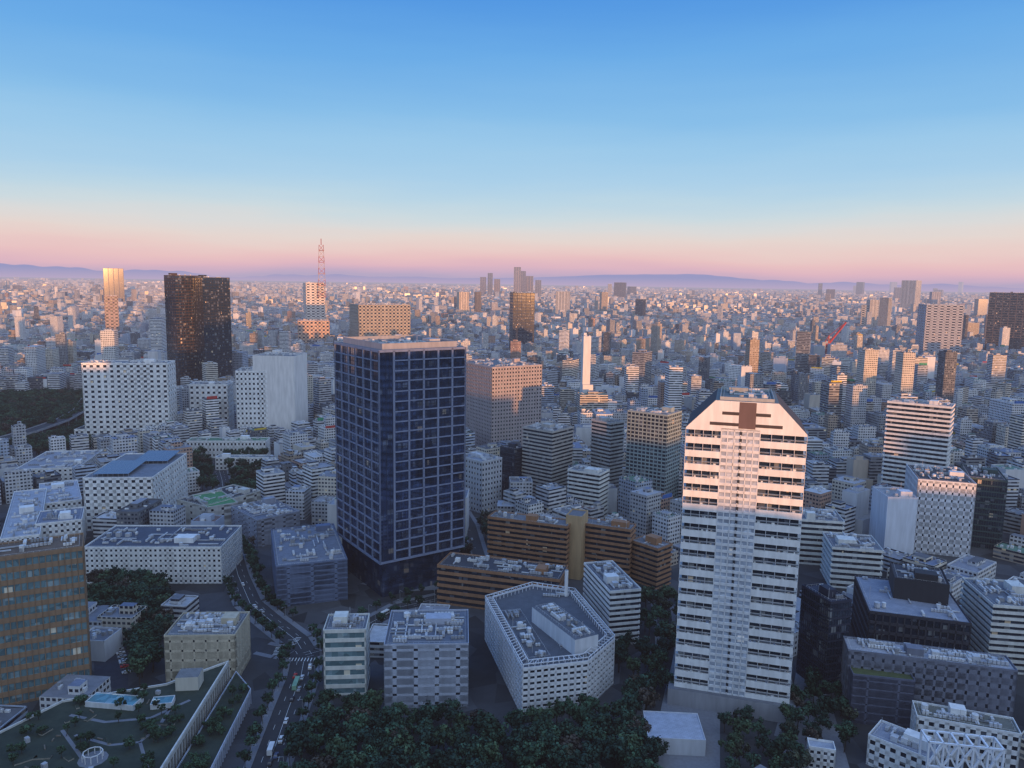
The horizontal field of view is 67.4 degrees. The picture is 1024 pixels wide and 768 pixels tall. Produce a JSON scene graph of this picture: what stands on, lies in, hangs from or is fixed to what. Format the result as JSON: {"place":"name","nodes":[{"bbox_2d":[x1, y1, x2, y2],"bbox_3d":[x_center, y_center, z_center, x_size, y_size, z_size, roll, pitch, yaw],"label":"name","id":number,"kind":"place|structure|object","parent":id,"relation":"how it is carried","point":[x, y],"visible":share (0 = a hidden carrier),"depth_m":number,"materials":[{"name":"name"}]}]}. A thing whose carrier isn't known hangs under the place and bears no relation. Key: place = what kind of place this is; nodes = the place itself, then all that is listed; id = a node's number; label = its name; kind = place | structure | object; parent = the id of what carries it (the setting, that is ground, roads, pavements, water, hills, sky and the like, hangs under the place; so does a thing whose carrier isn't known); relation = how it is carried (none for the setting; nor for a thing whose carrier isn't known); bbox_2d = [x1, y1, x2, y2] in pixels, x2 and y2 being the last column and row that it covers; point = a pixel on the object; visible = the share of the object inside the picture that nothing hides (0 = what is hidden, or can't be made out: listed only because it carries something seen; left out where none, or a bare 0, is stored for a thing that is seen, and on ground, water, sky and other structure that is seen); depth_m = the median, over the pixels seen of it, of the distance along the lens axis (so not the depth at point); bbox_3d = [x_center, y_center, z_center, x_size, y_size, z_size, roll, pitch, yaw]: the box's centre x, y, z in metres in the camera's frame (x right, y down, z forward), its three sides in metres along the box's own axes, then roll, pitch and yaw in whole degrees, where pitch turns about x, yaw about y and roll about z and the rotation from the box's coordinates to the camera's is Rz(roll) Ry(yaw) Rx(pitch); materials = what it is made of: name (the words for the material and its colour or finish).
{"place":"outdoors","nodes":[
{"label":"outdoors","id":0,"kind":"place"},
{"bbox_2d":[104,295,119,330],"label":"orange building","id":1,"kind":"structure","parent":0,"point":[111,308],"depth_m":2795.19,"materials":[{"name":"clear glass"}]},
{"bbox_2d":[103,268,124,302],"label":"tall building","id":2,"kind":"structure","parent":0,"point":[113,279],"depth_m":5914.70,"materials":[{"name":"beige concrete"}]},
{"bbox_2d":[74,422,182,434],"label":"white office podium","id":3,"kind":"object","parent":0,"point":[81,429],"visible":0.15,"depth_m":1004.74,"materials":[{"name":"white concrete"}]},
{"bbox_2d":[297,319,329,342],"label":"orange building","id":4,"kind":"structure","parent":0,"point":[313,329],"depth_m":2634.46,"materials":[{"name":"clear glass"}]},
{"bbox_2d":[457,291,468,311],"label":"high-rise building","id":5,"kind":"structure","parent":0,"point":[463,300],"depth_m":4987.96,"materials":[{"name":"beige concrete"}]},
{"bbox_2d":[474,291,480,311],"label":"high-rise building","id":6,"kind":"structure","parent":0,"point":[477,301],"depth_m":5065.60,"materials":[{"name":"brown glass"}]},
{"bbox_2d":[480,277,485,294],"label":"skyline tower","id":7,"kind":"structure","parent":0,"point":[482,285],"depth_m":11389.69,"materials":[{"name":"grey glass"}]},
{"bbox_2d":[494,279,499,291],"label":"skyline tower","id":8,"kind":"structure","parent":0,"point":[496,285],"depth_m":11559.71,"materials":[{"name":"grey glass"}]},
{"bbox_2d":[212,458,796,767],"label":"road asphalt","id":9,"kind":"structure","parent":0,"point":[277,718],"depth_m":454.12,"materials":[{"name":"grey asphalt"}]},
{"bbox_2d":[116,538,472,766],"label":"cars","id":10,"kind":"object","parent":9,"relation":"on","point":[297,688],"visible":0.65,"depth_m":416.87,"materials":[{"name":"paint"}]},
{"bbox_2d":[220,474,428,767],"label":"road markings","id":11,"kind":"object","parent":9,"relation":"on","point":[289,658],"visible":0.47,"depth_m":450.67,"materials":[{"name":"paint"}]},
{"bbox_2d":[0,277,1023,767],"bbox_3d":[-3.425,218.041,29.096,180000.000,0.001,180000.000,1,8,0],"label":"ground","id":12,"kind":"structure","parent":0,"point":[488,689],"depth_m":443.94,"materials":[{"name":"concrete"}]},
{"bbox_2d":[0,488,46,541],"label":"building","id":13,"kind":"structure","parent":12,"relation":"on","point":[26,507],"depth_m":632.85,"materials":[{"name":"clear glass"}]},
{"bbox_2d":[0,398,83,438],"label":"elevated expressway","id":14,"kind":"structure","parent":12,"relation":"on","point":[38,428],"depth_m":1064.83,"materials":[{"name":"concrete"}]},
{"bbox_2d":[0,532,91,704],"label":"tan building","id":15,"kind":"structure","parent":12,"relation":"on","point":[45,645],"depth_m":397.18,"materials":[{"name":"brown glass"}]},
{"bbox_2d":[16,450,102,480],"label":"building","id":16,"kind":"structure","parent":12,"relation":"on","point":[62,463],"depth_m":834.72,"materials":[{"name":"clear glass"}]},
{"bbox_2d":[35,503,85,543],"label":"building","id":17,"kind":"structure","parent":12,"relation":"on","point":[57,522],"depth_m":618.68,"materials":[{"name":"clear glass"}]},
{"bbox_2d":[39,478,81,509],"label":"building","id":18,"kind":"structure","parent":12,"relation":"on","point":[62,494],"depth_m":701.46,"materials":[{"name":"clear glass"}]},
{"bbox_2d":[94,642,128,689],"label":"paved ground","id":19,"kind":"structure","parent":12,"relation":"on","point":[111,668],"depth_m":430.98,"materials":[{"name":"concrete"}]},
{"bbox_2d":[0,660,229,767],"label":"roof garden","id":20,"kind":"object","parent":12,"relation":"on","point":[195,693],"visible":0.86,"depth_m":352.34,"materials":[{"name":"grey concrete"}]},
{"bbox_2d":[81,358,177,442],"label":"white office building","id":21,"kind":"structure","parent":12,"relation":"on","point":[119,395],"depth_m":1003.32,"materials":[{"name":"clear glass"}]},
{"bbox_2d":[82,453,187,530],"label":"white building","id":22,"kind":"structure","parent":12,"relation":"on","point":[165,482],"depth_m":666.74,"materials":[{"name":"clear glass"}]},
{"bbox_2d":[92,450,180,476],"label":"solar array","id":23,"kind":"object","parent":22,"relation":"on","point":[123,467],"visible":1,"depth_m":703.87,"materials":[{"name":"blue glass"}]},
{"bbox_2d":[85,525,242,583],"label":"long white building","id":24,"kind":"structure","parent":12,"relation":"on","point":[196,554],"depth_m":554.60,"materials":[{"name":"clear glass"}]},
{"bbox_2d":[164,273,197,385],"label":"skyscraper","id":25,"kind":"structure","parent":12,"relation":"on","point":[179,314],"depth_m":1452.56,"materials":[{"name":"black glass"}]},
{"bbox_2d":[164,611,250,682],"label":"beige building","id":26,"kind":"structure","parent":12,"relation":"on","point":[204,640],"depth_m":417.60,"materials":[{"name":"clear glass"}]},
{"bbox_2d":[189,380,234,429],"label":"white building","id":27,"kind":"structure","parent":12,"relation":"on","point":[222,391],"depth_m":1064.77,"materials":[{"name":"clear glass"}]},
{"bbox_2d":[192,275,232,380],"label":"skyscraper","id":28,"kind":"structure","parent":12,"relation":"on","point":[212,317],"depth_m":1461.58,"materials":[{"name":"black glass"}]},
{"bbox_2d":[177,671,250,767],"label":"planted terrace","id":29,"kind":"structure","parent":12,"relation":"on","point":[215,744],"depth_m":366.14,"materials":[{"name":"grey concrete"}]},
{"bbox_2d":[192,490,237,524],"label":"concrete building","id":30,"kind":"structure","parent":12,"relation":"on","point":[222,508],"depth_m":674.17,"materials":[{"name":"grey concrete"}]},
{"bbox_2d":[177,484,260,524],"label":"concrete building","id":31,"kind":"structure","parent":12,"relation":"on","point":[194,508],"depth_m":694.96,"materials":[{"name":"grey concrete"}]},
{"bbox_2d":[186,434,270,457],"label":"building","id":32,"kind":"structure","parent":12,"relation":"on","point":[215,446],"depth_m":941.38,"materials":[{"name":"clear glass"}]},
{"bbox_2d":[215,453,268,469],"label":"building","id":33,"kind":"structure","parent":12,"relation":"on","point":[219,463],"depth_m":883.24,"materials":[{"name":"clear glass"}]},
{"bbox_2d":[235,366,267,427],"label":"stepped building","id":34,"kind":"structure","parent":12,"relation":"on","point":[251,397],"depth_m":1039.92,"materials":[{"name":"concrete"}]},
{"bbox_2d":[231,496,299,547],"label":"building","id":35,"kind":"structure","parent":12,"relation":"on","point":[259,520],"depth_m":646.81,"materials":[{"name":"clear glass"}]},
{"bbox_2d":[252,350,307,429],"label":"stepped building","id":36,"kind":"structure","parent":12,"relation":"on","point":[287,390],"depth_m":1041.74,"materials":[{"name":"white concrete"}]},
{"bbox_2d":[271,523,347,607],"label":"blue grey building","id":37,"kind":"structure","parent":12,"relation":"on","point":[309,564],"depth_m":528.24,"materials":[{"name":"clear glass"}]},
{"bbox_2d":[303,282,324,318],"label":"building","id":38,"kind":"structure","parent":12,"relation":"on","point":[313,305],"depth_m":3570.23,"materials":[{"name":"white concrete"}]},
{"bbox_2d":[318,245,325,296],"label":"lattice mast","id":39,"kind":"object","parent":38,"relation":"on","point":[324,273],"visible":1,"depth_m":3545.00,"materials":[{"name":"red"}]},
{"bbox_2d":[323,611,369,695],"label":"office building","id":40,"kind":"structure","parent":12,"relation":"on","point":[346,646],"depth_m":407.77,"materials":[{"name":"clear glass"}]},
{"bbox_2d":[349,303,410,336],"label":"office building","id":41,"kind":"structure","parent":12,"relation":"on","point":[378,319],"depth_m":2596.38,"materials":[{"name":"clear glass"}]},
{"bbox_2d":[334,335,465,597],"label":"skyscraper","id":42,"kind":"structure","parent":12,"relation":"on","point":[400,425],"depth_m":541.76,"materials":[{"name":"blue glass"}]},
{"bbox_2d":[384,609,468,707],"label":"grey building","id":43,"kind":"structure","parent":12,"relation":"on","point":[426,655],"depth_m":397.30,"materials":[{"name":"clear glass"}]},
{"bbox_2d":[0,387,858,767],"bbox_3d":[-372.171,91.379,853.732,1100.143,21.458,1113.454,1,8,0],"label":"park trees","id":44,"kind":"object","parent":12,"relation":"on","point":[624,739],"visible":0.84,"depth_m":373.21,"materials":[{"name":"green plant"}]},
{"bbox_2d":[465,451,501,512],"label":"apartment building","id":45,"kind":"structure","parent":12,"relation":"on","point":[483,477],"depth_m":738.29,"materials":[{"name":"concrete"}]},
{"bbox_2d":[488,273,492,294],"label":"skyline tower","id":46,"kind":"structure","parent":12,"relation":"on","point":[490,283],"depth_m":11471.08,"materials":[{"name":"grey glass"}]},
{"bbox_2d":[437,552,567,609],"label":"office building","id":47,"kind":"structure","parent":12,"relation":"on","point":[468,580],"depth_m":520.59,"materials":[{"name":"brown concrete"}]},
{"bbox_2d":[464,357,541,446],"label":"office building","id":48,"kind":"structure","parent":12,"relation":"on","point":[503,398],"depth_m":937.23,"materials":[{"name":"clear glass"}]},
{"bbox_2d":[500,442,522,496],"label":"building","id":49,"kind":"structure","parent":12,"relation":"on","point":[511,453],"depth_m":781.15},
{"bbox_2d":[0,277,1023,767],"bbox_3d":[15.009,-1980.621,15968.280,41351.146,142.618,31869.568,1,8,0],"label":"city buildings","id":50,"kind":"structure","parent":12,"relation":"on","point":[678,349],"depth_m":1402.13,"materials":[{"name":"grey concrete"}]},
{"bbox_2d":[514,267,520,291],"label":"skyline tower","id":51,"kind":"structure","parent":12,"relation":"on","point":[517,279],"depth_m":11799.75,"materials":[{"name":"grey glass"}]},
{"bbox_2d":[509,292,534,349],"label":"skyscraper","id":52,"kind":"structure","parent":12,"relation":"on","point":[521,318],"depth_m":2411.40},
{"bbox_2d":[521,271,525,291],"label":"skyline tower","id":53,"kind":"structure","parent":12,"relation":"on","point":[523,281],"depth_m":11881.71,"materials":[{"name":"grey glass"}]},
{"bbox_2d":[487,510,569,578],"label":"brown apartment building","id":54,"kind":"structure","parent":12,"relation":"on","point":[530,537],"depth_m":575.66,"materials":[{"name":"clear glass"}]},
{"bbox_2d":[522,422,573,496],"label":"office building","id":55,"kind":"structure","parent":12,"relation":"on","point":[547,452],"depth_m":769.31,"materials":[{"name":"grey concrete"}]},
{"bbox_2d":[485,569,614,712],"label":"office building","id":56,"kind":"structure","parent":12,"relation":"on","point":[545,644],"depth_m":417.02,"materials":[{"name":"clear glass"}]},
{"bbox_2d":[566,508,587,579],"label":"tower","id":57,"kind":"structure","parent":12,"relation":"on","point":[577,519],"depth_m":571.75,"materials":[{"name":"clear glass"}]},
{"bbox_2d":[567,464,609,518],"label":"white apartment building","id":58,"kind":"structure","parent":12,"relation":"on","point":[588,485],"depth_m":696.71,"materials":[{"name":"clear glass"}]},
{"bbox_2d":[590,416,624,501],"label":"building","id":59,"kind":"structure","parent":12,"relation":"on","point":[607,443],"depth_m":771.17,"materials":[{"name":"grey concrete"}]},
{"bbox_2d":[584,517,635,576],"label":"brown apartment building","id":60,"kind":"structure","parent":12,"relation":"on","point":[606,540],"depth_m":572.20,"materials":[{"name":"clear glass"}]},
{"bbox_2d":[583,560,640,643],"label":"office building","id":61,"kind":"structure","parent":12,"relation":"on","point":[611,592],"depth_m":472.47,"materials":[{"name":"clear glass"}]},
{"bbox_2d":[630,533,672,589],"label":"brown apartment building","id":62,"kind":"structure","parent":12,"relation":"on","point":[651,559],"depth_m":563.53,"materials":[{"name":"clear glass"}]},
{"bbox_2d":[625,406,681,498],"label":"building","id":63,"kind":"structure","parent":12,"relation":"on","point":[653,441],"depth_m":720.83,"materials":[{"name":"beige concrete"}]},
{"bbox_2d":[643,710,705,755],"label":"building","id":64,"kind":"structure","parent":12,"relation":"on","point":[681,733],"depth_m":367.20,"materials":[{"name":"white concrete"}]},
{"bbox_2d":[667,386,807,722],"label":"white residential tower","id":65,"kind":"structure","parent":12,"relation":"on","point":[743,481],"depth_m":389.34,"materials":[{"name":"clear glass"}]},
{"bbox_2d":[806,737,835,767],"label":"building","id":66,"kind":"structure","parent":12,"relation":"on","point":[822,752],"depth_m":352.10,"materials":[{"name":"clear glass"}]},
{"bbox_2d":[799,507,844,564],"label":"apartment building","id":67,"kind":"structure","parent":12,"relation":"on","point":[816,522],"depth_m":610.85,"materials":[{"name":"white concrete"}]},
{"bbox_2d":[796,582,851,693],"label":"building","id":68,"kind":"structure","parent":12,"relation":"on","point":[824,620],"depth_m":418.73,"materials":[{"name":"blue glass"}]},
{"bbox_2d":[821,322,845,353],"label":"tower cranes","id":69,"kind":"object","parent":12,"relation":"on","point":[833,337],"visible":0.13,"depth_m":2016.50,"materials":[{"name":"red metal"}]},
{"bbox_2d":[820,531,883,588],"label":"apartment building","id":70,"kind":"structure","parent":12,"relation":"on","point":[846,558],"depth_m":564.56,"materials":[{"name":"white concrete"}]},
{"bbox_2d":[860,304,878,325],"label":"building","id":71,"kind":"structure","parent":12,"relation":"on","point":[864,311],"depth_m":4277.80,"materials":[{"name":"white concrete"}]},
{"bbox_2d":[866,299,878,325],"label":"high-rise building","id":72,"kind":"structure","parent":12,"relation":"on","point":[873,305],"depth_m":4250.88,"materials":[{"name":"beige concrete"}]},
{"bbox_2d":[847,665,915,728],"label":"building","id":73,"kind":"structure","parent":12,"relation":"on","point":[874,697],"depth_m":386.97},
{"bbox_2d":[869,486,917,553],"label":"white building","id":74,"kind":"structure","parent":12,"relation":"on","point":[893,515],"depth_m":621.82,"materials":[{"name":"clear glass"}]},
{"bbox_2d":[851,575,971,650],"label":"dark office building","id":75,"kind":"structure","parent":12,"relation":"on","point":[879,612],"depth_m":442.88,"materials":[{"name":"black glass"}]},
{"bbox_2d":[889,561,949,605],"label":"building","id":76,"kind":"structure","parent":75,"relation":"on","point":[921,583],"depth_m":460.30,"materials":[{"name":"concrete"}]},
{"bbox_2d":[838,636,1017,716],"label":"grey building","id":77,"kind":"structure","parent":12,"relation":"on","point":[979,681],"depth_m":386.97,"materials":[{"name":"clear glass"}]},
{"bbox_2d":[918,729,1004,767],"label":"steel lattice framework","id":78,"kind":"object","parent":12,"relation":"on","point":[972,747],"visible":1,"depth_m":330.75,"materials":[{"name":"white metal"}]},
{"bbox_2d":[960,464,1007,549],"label":"high-rise building","id":79,"kind":"structure","parent":12,"relation":"on","point":[990,505],"depth_m":652.78,"materials":[{"name":"black glass"}]},
{"bbox_2d":[960,577,1023,674],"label":"white apartment building","id":80,"kind":"structure","parent":12,"relation":"on","point":[993,609],"depth_m":447.22,"materials":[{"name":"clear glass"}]},
{"bbox_2d":[0,263,1023,292],"bbox_3d":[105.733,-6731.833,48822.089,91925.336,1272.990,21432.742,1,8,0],"label":"mountains","id":81,"kind":"structure","parent":0,"point":[644,280],"depth_m":57067.87,"materials":[{"name":"purple"}]},
{"bbox_2d":[0,0,1023,287],"label":"sky","id":82,"kind":"structure","parent":0,"point":[804,141],"materials":[{"name":"blue"}]},
{"bbox_2d":[208,463,848,767],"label":"pavement","id":83,"kind":"structure","parent":0,"point":[710,722],"depth_m":392.16,"materials":[{"name":"grey concrete"}]},
{"bbox_2d":[208,452,487,761],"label":"cars","id":84,"kind":"object","parent":83,"relation":"on","point":[311,626],"visible":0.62,"depth_m":496.13,"materials":[{"name":"silver metal"}]},
{"bbox_2d":[526,276,532,291],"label":"skyline tower","id":85,"kind":"structure","parent":0,"point":[529,283],"depth_m":11965.16,"materials":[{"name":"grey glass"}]},
{"bbox_2d":[535,280,540,293],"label":"skyline tower","id":86,"kind":"structure","parent":0,"point":[538,286],"depth_m":12091.35,"materials":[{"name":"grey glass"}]},
{"bbox_2d":[555,291,569,313],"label":"high-rise building","id":87,"kind":"structure","parent":0,"point":[562,300],"depth_m":5156.28,"materials":[{"name":"beige concrete"}]},
{"bbox_2d":[599,292,607,310],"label":"high-rise building","id":88,"kind":"structure","parent":0,"point":[603,301],"depth_m":5683.19,"materials":[{"name":"beige glass"}]},
{"bbox_2d":[614,282,625,297],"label":"high-rise building","id":89,"kind":"structure","parent":0,"point":[619,289],"depth_m":10689.00,"materials":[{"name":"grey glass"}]},
{"bbox_2d":[627,286,636,294],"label":"high-rise building","id":90,"kind":"structure","parent":0,"point":[630,289],"depth_m":13611.19,"materials":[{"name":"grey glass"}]},
{"bbox_2d":[635,298,645,315],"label":"high-rise building","id":91,"kind":"structure","parent":0,"point":[640,307],"depth_m":5033.44,"materials":[{"name":"grey glass"}]},
{"bbox_2d":[856,282,864,294],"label":"high-rise building","id":92,"kind":"structure","parent":0,"point":[860,286],"depth_m":18895.57,"materials":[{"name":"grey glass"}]},
{"bbox_2d":[878,297,891,327],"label":"high-rise building","id":93,"kind":"structure","parent":0,"point":[885,310],"depth_m":3971.85,"materials":[{"name":"grey concrete"}]},
{"bbox_2d":[893,287,900,297],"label":"high-rise building","id":94,"kind":"structure","parent":0,"point":[897,292],"depth_m":13870.50,"materials":[{"name":"grey glass"}]},
{"bbox_2d":[866,720,940,767],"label":"white building","id":95,"kind":"structure","parent":0,"point":[890,745],"depth_m":350.10,"materials":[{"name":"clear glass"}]},
{"bbox_2d":[900,280,921,307],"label":"high-rise building","id":96,"kind":"structure","parent":0,"point":[910,292],"depth_m":7442.17,"materials":[{"name":"grey concrete"}]},
{"bbox_2d":[881,396,955,488],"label":"high-rise building","id":97,"kind":"structure","parent":0,"point":[918,431],"depth_m":721.92,"materials":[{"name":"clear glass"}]},
{"bbox_2d":[929,292,940,303],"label":"high-rise building","id":98,"kind":"structure","parent":0,"point":[934,297],"depth_m":6236.91,"materials":[{"name":"grey glass"}]},
{"bbox_2d":[915,303,964,353],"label":"high-rise building","id":99,"kind":"structure","parent":0,"point":[939,327],"depth_m":2470.15,"materials":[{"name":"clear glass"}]},
{"bbox_2d":[904,462,976,556],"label":"white building","id":100,"kind":"structure","parent":0,"point":[946,496],"depth_m":636.05,"materials":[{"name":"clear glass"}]},
{"bbox_2d":[962,315,968,339],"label":"high-rise building","id":101,"kind":"structure","parent":0,"point":[965,327],"depth_m":3240.99,"materials":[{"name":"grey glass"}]},
{"bbox_2d":[910,700,1021,767],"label":"white building","id":102,"kind":"structure","parent":0,"point":[1005,731],"depth_m":360.58,"materials":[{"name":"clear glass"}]},
{"bbox_2d":[968,322,978,335],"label":"building","id":103,"kind":"structure","parent":0,"point":[973,327],"depth_m":3385.55,"materials":[{"name":"beige concrete"}]},
{"bbox_2d":[973,299,987,315],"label":"high-rise building","id":104,"kind":"structure","parent":0,"point":[980,306],"depth_m":5842.04,"materials":[{"name":"beige concrete"}]},
{"bbox_2d":[984,292,1023,350],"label":"dark building","id":105,"kind":"structure","parent":0,"point":[1005,309],"depth_m":2719.73,"materials":[{"name":"brown glass"}]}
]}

